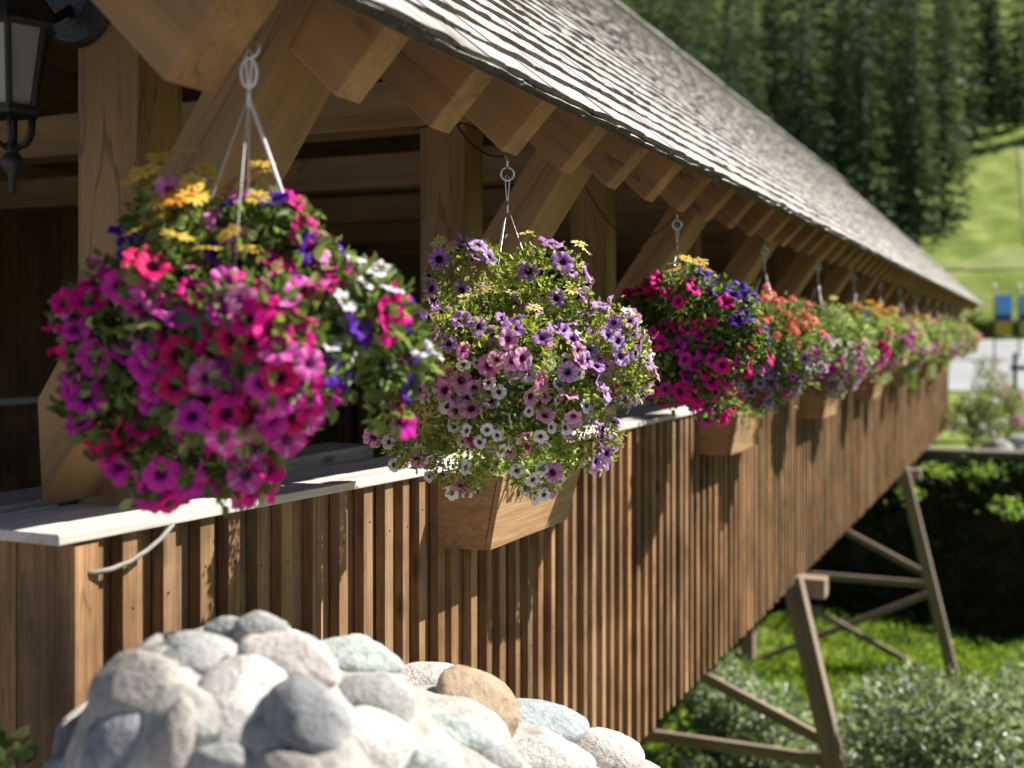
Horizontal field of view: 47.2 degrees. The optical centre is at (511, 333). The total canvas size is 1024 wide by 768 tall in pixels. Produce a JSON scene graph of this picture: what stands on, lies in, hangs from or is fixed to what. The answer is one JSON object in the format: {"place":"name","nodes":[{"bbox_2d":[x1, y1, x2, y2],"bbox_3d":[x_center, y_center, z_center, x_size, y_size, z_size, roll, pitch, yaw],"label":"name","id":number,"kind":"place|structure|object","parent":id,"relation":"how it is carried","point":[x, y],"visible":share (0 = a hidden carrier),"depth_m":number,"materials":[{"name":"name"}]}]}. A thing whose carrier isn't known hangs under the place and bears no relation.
{"place":"outdoors","nodes":[
{"label":"outdoors","id":0,"kind":"place"},
{"bbox_2d":[0,720,39,767],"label":"geranium plant","id":1,"kind":"object","parent":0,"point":[27,753],"visible":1,"depth_m":2.02,"materials":[{"name":"green plant"}]},
{"bbox_2d":[626,0,1023,763],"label":"ground","id":2,"kind":"structure","parent":0,"point":[994,222],"depth_m":21.61,"materials":[{"name":"green plant"}]},
{"bbox_2d":[42,610,659,767],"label":"stone wall","id":3,"kind":"structure","parent":2,"relation":"on","point":[258,689],"depth_m":1.84,"materials":[{"name":"white stone"}]},
{"bbox_2d":[0,0,985,767],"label":"covered bridge","id":4,"kind":"structure","parent":2,"relation":"on","point":[642,588],"depth_m":4.45,"materials":[{"name":"brown wood"}]},
{"bbox_2d":[0,0,108,194],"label":"wall lantern","id":5,"kind":"object","parent":4,"relation":"attached to","point":[29,29],"depth_m":2.61,"materials":[{"name":"black metal"}]},
{"bbox_2d":[87,523,174,575],"bbox_3d":[-0.818,0.464,2.530,0.031,0.081,0.240,0,0,35],"label":"loose cable","id":6,"kind":"object","parent":4,"relation":"attached to","point":[151,546],"visible":1,"depth_m":2.52,"materials":[{"name":"white plastic"}]},
{"bbox_2d":[41,47,445,517],"bbox_3d":[-0.484,-0.094,2.145,0.665,0.844,0.524,0,0,24],"label":"hanging basket","id":7,"kind":"object","parent":4,"relation":"hanging from","point":[252,333],"visible":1,"depth_m":2.03,"materials":[{"name":"pink plant"}]},
{"bbox_2d":[363,174,659,504],"bbox_3d":[-0.003,0.018,3.187,0.648,0.903,0.658,0,0,-44],"label":"hanging basket","id":8,"kind":"object","parent":4,"relation":"hanging from","point":[521,372],"visible":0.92,"depth_m":3.09,"materials":[{"name":"purple plant"}]},
{"bbox_2d":[438,454,584,549],"bbox_3d":[0.014,0.582,4.174,0.241,0.248,0.744,0,0,24],"label":"flower box","id":9,"kind":"object","parent":4,"relation":"attached to","point":[499,512],"visible":0.75,"depth_m":3.87,"materials":[{"name":"brown wood"}]},
{"bbox_2d":[448,427,580,487],"bbox_3d":[0.023,0.430,4.179,0.399,0.204,0.684,0,0,24],"label":"box plant","id":10,"kind":"object","parent":9,"relation":"in","point":[502,469],"visible":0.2,"depth_m":4.00,"materials":[{"name":"green plant"}]},
{"bbox_2d":[584,185,677,238],"bbox_3d":[0.489,-0.516,4.889,0.466,0.250,0.006,0,0,39],"label":"power cable","id":11,"kind":"object","parent":4,"relation":"attached to","point":[620,231],"visible":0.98,"depth_m":4.89,"materials":[{"name":"black rubber"}]},
{"bbox_2d":[598,225,778,427],"bbox_3d":[0.638,-0.030,4.653,0.683,0.808,0.716,0,0,-16],"label":"hanging basket","id":12,"kind":"object","parent":4,"relation":"hanging from","point":[708,343],"visible":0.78,"depth_m":4.48,"materials":[{"name":"pink plant"}]},
{"bbox_2d":[699,412,763,455],"bbox_3d":[1.349,0.582,7.143,0.241,0.248,0.744,0,0,24],"label":"flower box","id":13,"kind":"object","parent":4,"relation":"attached to","point":[736,434],"visible":0.62,"depth_m":6.83,"materials":[{"name":"brown wood"}]},
{"bbox_2d":[714,397,778,418],"bbox_3d":[1.371,0.436,7.137,0.411,0.195,0.668,0,0,24],"label":"box plant","id":14,"kind":"object","parent":13,"relation":"in","point":[750,414],"visible":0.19,"depth_m":6.92,"materials":[{"name":"green plant"}]},
{"bbox_2d":[734,251,834,414],"bbox_3d":[1.315,-0.005,6.154,0.666,0.858,0.670,0,0,-4],"label":"hanging basket","id":15,"kind":"object","parent":4,"relation":"hanging from","point":[792,335],"visible":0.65,"depth_m":5.99,"materials":[{"name":"green plant"}]},
{"bbox_2d":[800,391,839,418],"bbox_3d":[2.648,0.582,10.034,0.241,0.248,0.744,0,0,24],"label":"flower box","id":16,"kind":"object","parent":4,"relation":"attached to","point":[812,408],"visible":0.56,"depth_m":9.72,"materials":[{"name":"brown wood"}]},
{"bbox_2d":[785,267,879,402],"bbox_3d":[2.026,0.009,7.641,0.711,0.885,0.742,0,0,24],"label":"hanging basket","id":17,"kind":"object","parent":4,"relation":"hanging from","point":[847,352],"visible":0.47,"depth_m":7.54,"materials":[{"name":"green plant"}]},
{"bbox_2d":[818,278,896,388],"bbox_3d":[2.665,-0.002,9.138,0.649,0.864,0.621,0,0,24],"label":"hanging basket","id":18,"kind":"object","parent":4,"relation":"hanging from","point":[884,338],"visible":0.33,"depth_m":8.98,"materials":[{"name":"green plant"}]},
{"bbox_2d":[854,376,882,399],"bbox_3d":[3.931,0.582,12.889,0.241,0.248,0.744,0,0,24],"label":"flower box","id":19,"kind":"object","parent":4,"relation":"attached to","point":[872,390],"visible":0.62,"depth_m":12.56,"materials":[{"name":"brown wood"}]},
{"bbox_2d":[850,286,919,377],"bbox_3d":[3.321,-0.013,10.604,0.703,0.841,0.665,0,0,24],"label":"hanging basket","id":20,"kind":"object","parent":4,"relation":"hanging from","point":[903,345],"visible":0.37,"depth_m":10.47,"materials":[{"name":"green plant"}]},
{"bbox_2d":[889,372,907,386],"bbox_3d":[5.243,0.582,15.808,0.241,0.248,0.744,0,0,24],"label":"flower box","id":21,"kind":"object","parent":4,"relation":"attached to","point":[896,381],"visible":0.35,"depth_m":15.48,"materials":[{"name":"brown wood"}]},
{"bbox_2d":[905,367,918,389],"bbox_3d":[5.245,0.533,15.799,0.429,0.444,0.692,0,0,24],"label":"box plant","id":22,"kind":"object","parent":21,"relation":"in","point":[911,383],"visible":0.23,"depth_m":15.59,"materials":[{"name":"green plant"}]},
{"bbox_2d":[886,296,933,379],"bbox_3d":[3.977,0.019,12.124,0.627,0.906,0.665,0,0,-15],"label":"hanging basket","id":23,"kind":"object","parent":4,"relation":"hanging from","point":[925,348],"visible":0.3,"depth_m":11.97,"materials":[{"name":"green plant"}]},
{"bbox_2d":[895,298,945,370],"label":"hanging basket","id":24,"kind":"object","parent":4,"relation":"hanging from","point":[936,340],"visible":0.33,"depth_m":13.47,"materials":[{"name":"green plant"}]},
{"bbox_2d":[919,300,955,368],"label":"hanging basket","id":25,"kind":"object","parent":4,"relation":"hanging from","point":[948,339],"visible":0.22,"depth_m":14.95,"materials":[{"name":"green plant"}]},
{"bbox_2d":[933,303,965,362],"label":"hanging basket","id":26,"kind":"object","parent":4,"relation":"hanging from","point":[955,332],"visible":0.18,"depth_m":16.48,"materials":[{"name":"green plant"}]},
{"bbox_2d":[939,307,967,364],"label":"hanging basket","id":27,"kind":"object","parent":4,"relation":"hanging from","point":[957,351],"visible":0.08,"depth_m":17.96,"materials":[{"name":"green plant"}]},
{"bbox_2d":[948,309,973,358],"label":"hanging basket","id":28,"kind":"object","parent":4,"relation":"hanging from","point":[968,332],"visible":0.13,"depth_m":19.34,"materials":[{"name":"green plant"}]},
{"bbox_2d":[958,318,981,357],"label":"hanging basket","id":29,"kind":"object","parent":4,"relation":"hanging from","point":[975,336],"visible":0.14,"depth_m":20.89,"materials":[{"name":"green plant"}]},
{"bbox_2d":[628,0,658,31],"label":"spruce tree","id":30,"kind":"object","parent":2,"relation":"on","point":[641,6],"visible":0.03,"depth_m":152.72,"materials":[{"name":"green plant"}]},
{"bbox_2d":[639,0,664,35],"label":"spruce tree","id":31,"kind":"object","parent":2,"relation":"on","point":[647,13],"visible":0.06,"depth_m":141.21,"materials":[{"name":"green plant"}]},
{"bbox_2d":[650,0,676,50],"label":"spruce tree","id":32,"kind":"object","parent":2,"relation":"on","point":[658,23],"visible":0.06,"depth_m":83.57,"materials":[{"name":"green plant"}]},
{"bbox_2d":[652,0,680,47],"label":"spruce tree","id":33,"kind":"object","parent":2,"relation":"on","point":[657,12],"visible":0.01,"depth_m":127.53,"materials":[{"name":"green plant"}]},
{"bbox_2d":[660,0,680,51],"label":"spruce tree","id":34,"kind":"object","parent":2,"relation":"on","point":[669,22],"visible":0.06,"depth_m":119.72,"materials":[{"name":"green plant"}]},
{"bbox_2d":[670,0,695,59],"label":"spruce tree","id":35,"kind":"object","parent":2,"relation":"on","point":[676,33],"visible":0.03,"depth_m":97.62,"materials":[{"name":"green plant"}]},
{"bbox_2d":[664,0,708,72],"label":"spruce tree","id":36,"kind":"object","parent":2,"relation":"on","point":[677,28],"visible":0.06,"depth_m":109.20,"materials":[{"name":"green plant"}]},
{"bbox_2d":[676,0,705,70],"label":"spruce tree","id":37,"kind":"object","parent":2,"relation":"on","point":[691,27],"visible":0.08,"depth_m":91.21,"materials":[{"name":"green plant"}]},
{"bbox_2d":[676,0,726,81],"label":"spruce tree","id":38,"kind":"object","parent":2,"relation":"on","point":[699,55],"visible":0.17,"depth_m":101.76,"materials":[{"name":"green plant"}]},
{"bbox_2d":[688,0,719,81],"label":"spruce tree","id":39,"kind":"object","parent":2,"relation":"on","point":[709,34],"visible":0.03,"depth_m":117.44,"materials":[{"name":"green plant"}]},
{"bbox_2d":[702,0,728,83],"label":"spruce tree","id":40,"kind":"object","parent":2,"relation":"on","point":[715,22],"visible":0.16,"depth_m":146.63,"materials":[{"name":"green plant"}]},
{"bbox_2d":[639,644,819,767],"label":"shrub","id":41,"kind":"object","parent":2,"relation":"on","point":[723,711],"visible":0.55,"depth_m":11.10,"materials":[{"name":"green plant"}]},
{"bbox_2d":[713,0,748,100],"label":"spruce tree","id":42,"kind":"object","parent":2,"relation":"on","point":[726,64],"visible":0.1,"depth_m":87.74,"materials":[{"name":"green plant"}]},
{"bbox_2d":[713,0,754,99],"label":"spruce tree","id":43,"kind":"object","parent":2,"relation":"on","point":[723,4],"visible":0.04,"depth_m":137.26,"materials":[{"name":"green plant"}]},
{"bbox_2d":[716,0,752,104],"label":"spruce tree","id":44,"kind":"object","parent":2,"relation":"on","point":[738,31],"visible":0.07,"depth_m":92.88,"materials":[{"name":"green plant"}]},
{"bbox_2d":[720,0,753,104],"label":"spruce tree","id":45,"kind":"object","parent":2,"relation":"on","point":[735,33],"visible":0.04,"depth_m":106.45,"materials":[{"name":"green plant"}]},
{"bbox_2d":[728,36,748,102],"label":"spruce tree","id":46,"kind":"object","parent":2,"relation":"on","point":[738,71],"visible":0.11,"depth_m":84.64,"materials":[{"name":"green plant"}]},
{"bbox_2d":[640,574,847,767],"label":"bridge trestle","id":47,"kind":"object","parent":2,"relation":"on","point":[824,735],"visible":0.17,"depth_m":9.68,"materials":[{"name":"brown wood"}]},
{"bbox_2d":[728,0,760,109],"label":"spruce tree","id":48,"kind":"object","parent":2,"relation":"on","point":[745,21],"visible":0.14,"depth_m":98.53,"materials":[{"name":"green plant"}]},
{"bbox_2d":[738,0,769,119],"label":"spruce tree","id":49,"kind":"object","parent":2,"relation":"on","point":[758,98],"visible":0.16,"depth_m":115.98,"materials":[{"name":"green plant"}]},
{"bbox_2d":[740,0,775,124],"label":"spruce tree","id":50,"kind":"object","parent":2,"relation":"on","point":[755,30],"visible":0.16,"depth_m":124.80,"materials":[{"name":"green plant"}]},
{"bbox_2d":[750,0,789,134],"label":"spruce tree","id":51,"kind":"object","parent":2,"relation":"on","point":[769,46],"visible":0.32,"depth_m":135.09,"materials":[{"name":"green plant"}]},
{"bbox_2d":[754,1,786,113],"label":"spruce tree","id":52,"kind":"object","parent":2,"relation":"on","point":[770,55],"visible":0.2,"depth_m":145.75,"materials":[{"name":"green plant"}]},
{"bbox_2d":[755,0,788,94],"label":"spruce tree","id":53,"kind":"object","parent":2,"relation":"on","point":[762,22],"visible":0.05,"depth_m":161.06,"materials":[{"name":"green plant"}]},
{"bbox_2d":[756,0,818,151],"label":"spruce tree","id":54,"kind":"object","parent":2,"relation":"on","point":[784,46],"visible":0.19,"depth_m":104.24,"materials":[{"name":"green plant"}]},
{"bbox_2d":[714,712,882,767],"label":"shrub","id":55,"kind":"object","parent":2,"relation":"on","point":[851,731],"visible":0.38,"depth_m":10.52,"materials":[{"name":"green plant"}]},
{"bbox_2d":[775,0,838,171],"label":"spruce tree","id":56,"kind":"object","parent":2,"relation":"on","point":[798,92],"visible":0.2,"depth_m":98.05,"materials":[{"name":"green plant"}]},
{"bbox_2d":[779,0,835,174],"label":"spruce tree","id":57,"kind":"object","parent":2,"relation":"on","point":[802,81],"visible":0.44,"depth_m":94.14,"materials":[{"name":"green plant"}]},
{"bbox_2d":[788,0,830,161],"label":"spruce tree","id":58,"kind":"object","parent":2,"relation":"on","point":[823,108],"visible":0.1,"depth_m":111.70,"materials":[{"name":"green plant"}]},
{"bbox_2d":[810,0,841,138],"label":"spruce tree","id":59,"kind":"object","parent":2,"relation":"on","point":[823,5],"visible":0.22,"depth_m":130.59,"materials":[{"name":"green plant"}]},
{"bbox_2d":[640,600,1023,767],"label":"grass","id":60,"kind":"structure","parent":2,"relation":"on","point":[857,662],"depth_m":18.70,"materials":[{"name":"green plant"}]},
{"bbox_2d":[822,0,862,173],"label":"spruce tree","id":61,"kind":"object","parent":2,"relation":"on","point":[841,76],"visible":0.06,"depth_m":111.78,"materials":[{"name":"green plant"}]},
{"bbox_2d":[729,466,959,678],"bbox_3d":[3.760,3.650,18.538,6.319,3.333,0.520,0,0,24],"label":"bridge trestle","id":62,"kind":"object","parent":2,"relation":"on","point":[925,570],"visible":0.19,"depth_m":17.54,"materials":[{"name":"brown wood"}]},
{"bbox_2d":[819,0,872,161],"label":"spruce tree","id":63,"kind":"object","parent":2,"relation":"on","point":[831,44],"visible":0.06,"depth_m":120.77,"materials":[{"name":"green plant"}]},
{"bbox_2d":[821,0,876,179],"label":"spruce tree","id":64,"kind":"object","parent":2,"relation":"on","point":[847,37],"visible":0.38,"depth_m":105.77,"materials":[{"name":"green plant"}]},
{"bbox_2d":[837,1,888,215],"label":"spruce tree","id":65,"kind":"object","parent":2,"relation":"on","point":[859,34],"visible":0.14,"depth_m":96.20,"materials":[{"name":"green plant"}]},
{"bbox_2d":[838,0,904,227],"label":"spruce tree","id":66,"kind":"object","parent":2,"relation":"on","point":[862,143],"visible":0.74,"depth_m":91.78,"materials":[{"name":"green plant"}]},
{"bbox_2d":[858,0,897,136],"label":"spruce tree","id":67,"kind":"object","parent":2,"relation":"on","point":[885,22],"visible":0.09,"depth_m":130.56,"materials":[{"name":"green plant"}]},
{"bbox_2d":[858,0,905,228],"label":"spruce tree","id":68,"kind":"object","parent":2,"relation":"on","point":[889,148],"visible":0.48,"depth_m":95.78,"materials":[{"name":"green plant"}]},
{"bbox_2d":[765,458,1023,647],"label":"ground cover","id":69,"kind":"object","parent":2,"relation":"on","point":[998,484],"visible":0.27,"depth_m":21.11,"materials":[{"name":"green plant"}]},
{"bbox_2d":[781,668,1012,767],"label":"shrub","id":70,"kind":"object","parent":2,"relation":"on","point":[884,701],"visible":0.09,"depth_m":12.07,"materials":[{"name":"green plant"}]},
{"bbox_2d":[872,0,921,105],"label":"spruce tree","id":71,"kind":"object","parent":2,"relation":"on","point":[890,12],"visible":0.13,"depth_m":139.94,"materials":[{"name":"green plant"}]},
{"bbox_2d":[872,0,936,181],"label":"spruce tree","id":72,"kind":"object","parent":2,"relation":"on","point":[895,11],"visible":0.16,"depth_m":108.71,"materials":[{"name":"green plant"}]},
{"bbox_2d":[885,483,925,505],"bbox_3d":[7.180,2.874,21.134,1.160,0.476,0.759,0,0,-32],"label":"sprig","id":73,"kind":"object","parent":2,"relation":"on","point":[900,497],"visible":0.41,"depth_m":20.90,"materials":[{"name":"green plant"}]},
{"bbox_2d":[886,0,936,239],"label":"spruce tree","id":74,"kind":"object","parent":2,"relation":"on","point":[907,156],"visible":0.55,"depth_m":94.62,"materials":[{"name":"green plant"}]},
{"bbox_2d":[885,0,939,206],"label":"spruce tree","id":75,"kind":"object","parent":2,"relation":"on","point":[919,26],"visible":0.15,"depth_m":101.33,"materials":[{"name":"green plant"}]},
{"bbox_2d":[886,0,941,122],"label":"spruce tree","id":76,"kind":"object","parent":2,"relation":"on","point":[926,31],"visible":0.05,"depth_m":124.73,"materials":[{"name":"green plant"}]},
{"bbox_2d":[885,0,955,245],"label":"spruce tree","id":77,"kind":"object","parent":2,"relation":"on","point":[902,213],"visible":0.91,"depth_m":93.48,"materials":[{"name":"green plant"}]},
{"bbox_2d":[850,658,1023,767],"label":"shrub","id":78,"kind":"object","parent":2,"relation":"on","point":[937,750],"visible":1,"depth_m":9.46,"materials":[{"name":"green plant"}]},
{"bbox_2d":[917,461,966,483],"bbox_3d":[7.788,2.540,21.635,0.794,0.445,1.129,0,0,-5],"label":"sprig","id":79,"kind":"object","parent":2,"relation":"on","point":[938,469],"visible":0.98,"depth_m":21.34,"materials":[{"name":"green plant"}]},
{"bbox_2d":[918,0,976,227],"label":"spruce tree","id":80,"kind":"object","parent":2,"relation":"on","point":[949,212],"visible":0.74,"depth_m":96.75,"materials":[{"name":"green plant"}]},
{"bbox_2d":[927,0,975,161],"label":"spruce tree","id":81,"kind":"object","parent":2,"relation":"on","point":[948,65],"visible":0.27,"depth_m":114.28,"materials":[{"name":"green plant"}]},
{"bbox_2d":[923,0,997,153],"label":"spruce tree","id":82,"kind":"object","parent":2,"relation":"on","point":[973,108],"visible":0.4,"depth_m":117.41,"materials":[{"name":"green plant"}]},
{"bbox_2d":[933,0,987,129],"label":"spruce tree","id":83,"kind":"object","parent":2,"relation":"on","point":[973,50],"visible":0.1,"depth_m":125.10,"materials":[{"name":"green plant"}]},
{"bbox_2d":[914,447,1023,467],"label":"retaining kerb","id":84,"kind":"structure","parent":2,"relation":"on","point":[946,455],"depth_m":21.86,"materials":[{"name":"concrete"}]},
{"bbox_2d":[929,647,1023,749],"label":"shrub","id":85,"kind":"object","parent":2,"relation":"on","point":[1006,694],"visible":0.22,"depth_m":12.23,"materials":[{"name":"green plant"}]},
{"bbox_2d":[941,388,1012,447],"bbox_3d":[9.387,1.825,23.876,1.393,1.423,1.165,0,0,6],"label":"flowering bush","id":86,"kind":"object","parent":2,"relation":"on","point":[981,427],"visible":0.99,"depth_m":23.73,"materials":[{"name":"green plant"}]},
{"bbox_2d":[958,0,1005,83],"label":"spruce tree","id":87,"kind":"object","parent":2,"relation":"on","point":[979,3],"visible":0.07,"depth_m":147.61,"materials":[{"name":"green plant"}]},
{"bbox_2d":[956,311,1010,338],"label":"hedge bush","id":88,"kind":"object","parent":2,"relation":"on","point":[985,326],"visible":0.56,"depth_m":75.15,"materials":[{"name":"green plant"}]},
{"bbox_2d":[961,448,1008,490],"bbox_3d":[8.604,2.454,21.307,0.804,0.788,1.284,0,0,24],"label":"sprig","id":89,"kind":"object","parent":2,"relation":"on","point":[976,473],"visible":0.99,"depth_m":21.05,"materials":[{"name":"green plant"}]},
{"bbox_2d":[956,701,1023,767],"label":"shrub","id":90,"kind":"object","parent":2,"relation":"on","point":[1020,721],"visible":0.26,"depth_m":10.01,"materials":[{"name":"green plant"}]},
{"bbox_2d":[968,0,1020,116],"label":"spruce tree","id":91,"kind":"object","parent":2,"relation":"on","point":[992,38],"visible":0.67,"depth_m":130.68,"materials":[{"name":"green plant"}]},
{"bbox_2d":[978,0,1010,105],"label":"spruce tree","id":92,"kind":"object","parent":2,"relation":"on","point":[995,58],"visible":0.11,"depth_m":133.89,"materials":[{"name":"green plant"}]},
{"bbox_2d":[969,353,1023,438],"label":"flowering bush","id":93,"kind":"object","parent":2,"relation":"on","point":[986,391],"visible":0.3,"depth_m":26.38,"materials":[{"name":"green plant"}]},
{"bbox_2d":[979,439,1014,449],"bbox_3d":[9.357,2.320,22.652,0.645,0.585,0.555,0,0,24],"label":"boulder","id":94,"kind":"object","parent":2,"relation":"on","point":[997,444],"visible":0.35,"depth_m":22.51,"materials":[{"name":"grey stone"}]},
{"bbox_2d":[975,494,1023,523],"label":"sprig","id":95,"kind":"object","parent":2,"relation":"on","point":[1008,504],"visible":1,"depth_m":20.16,"materials":[{"name":"green plant"}]},
{"bbox_2d":[993,284,1011,358],"bbox_3d":[21.729,-0.510,52.029,0.800,3.420,0.171,0,0,24],"label":"banner","id":96,"kind":"object","parent":2,"relation":"on","point":[1003,314],"visible":0.95,"depth_m":52.02,"materials":[{"name":"blue fabric"}]},
{"bbox_2d":[985,383,1023,437],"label":"flowering bush","id":97,"kind":"object","parent":2,"relation":"on","point":[1015,417],"visible":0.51,"depth_m":24.27,"materials":[{"name":"green plant"}]},
{"bbox_2d":[996,0,1023,128],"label":"spruce tree","id":98,"kind":"object","parent":2,"relation":"on","point":[1017,90],"visible":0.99,"depth_m":123.96,"materials":[{"name":"green plant"}]},
{"bbox_2d":[1003,434,1023,449],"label":"boulder","id":99,"kind":"object","parent":2,"relation":"on","point":[1016,441],"visible":0.38,"depth_m":22.65,"materials":[{"name":"grey stone"}]},
{"bbox_2d":[1010,353,1023,388],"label":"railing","id":100,"kind":"object","parent":2,"relation":"on","point":[1014,367],"visible":0.7,"depth_m":39.93,"materials":[{"name":"grey metal"}]},
{"bbox_2d":[939,247,1023,269],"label":"path","id":101,"kind":"structure","parent":0,"point":[1006,259],"depth_m":87.12,"materials":[{"name":"green plant"}]},
{"bbox_2d":[949,340,1023,390],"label":"road","id":102,"kind":"structure","parent":0,"point":[961,373],"depth_m":50.20,"materials":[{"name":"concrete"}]},
{"bbox_2d":[1017,284,1023,357],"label":"banner","id":103,"kind":"object","parent":102,"relation":"on","point":[1020,314],"visible":0.92,"depth_m":52.12,"materials":[{"name":"blue metal"}]},
{"bbox_2d":[1017,145,1023,216],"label":"path","id":104,"kind":"structure","parent":0,"point":[1021,156],"depth_m":109.38,"materials":[{"name":"green plant"}]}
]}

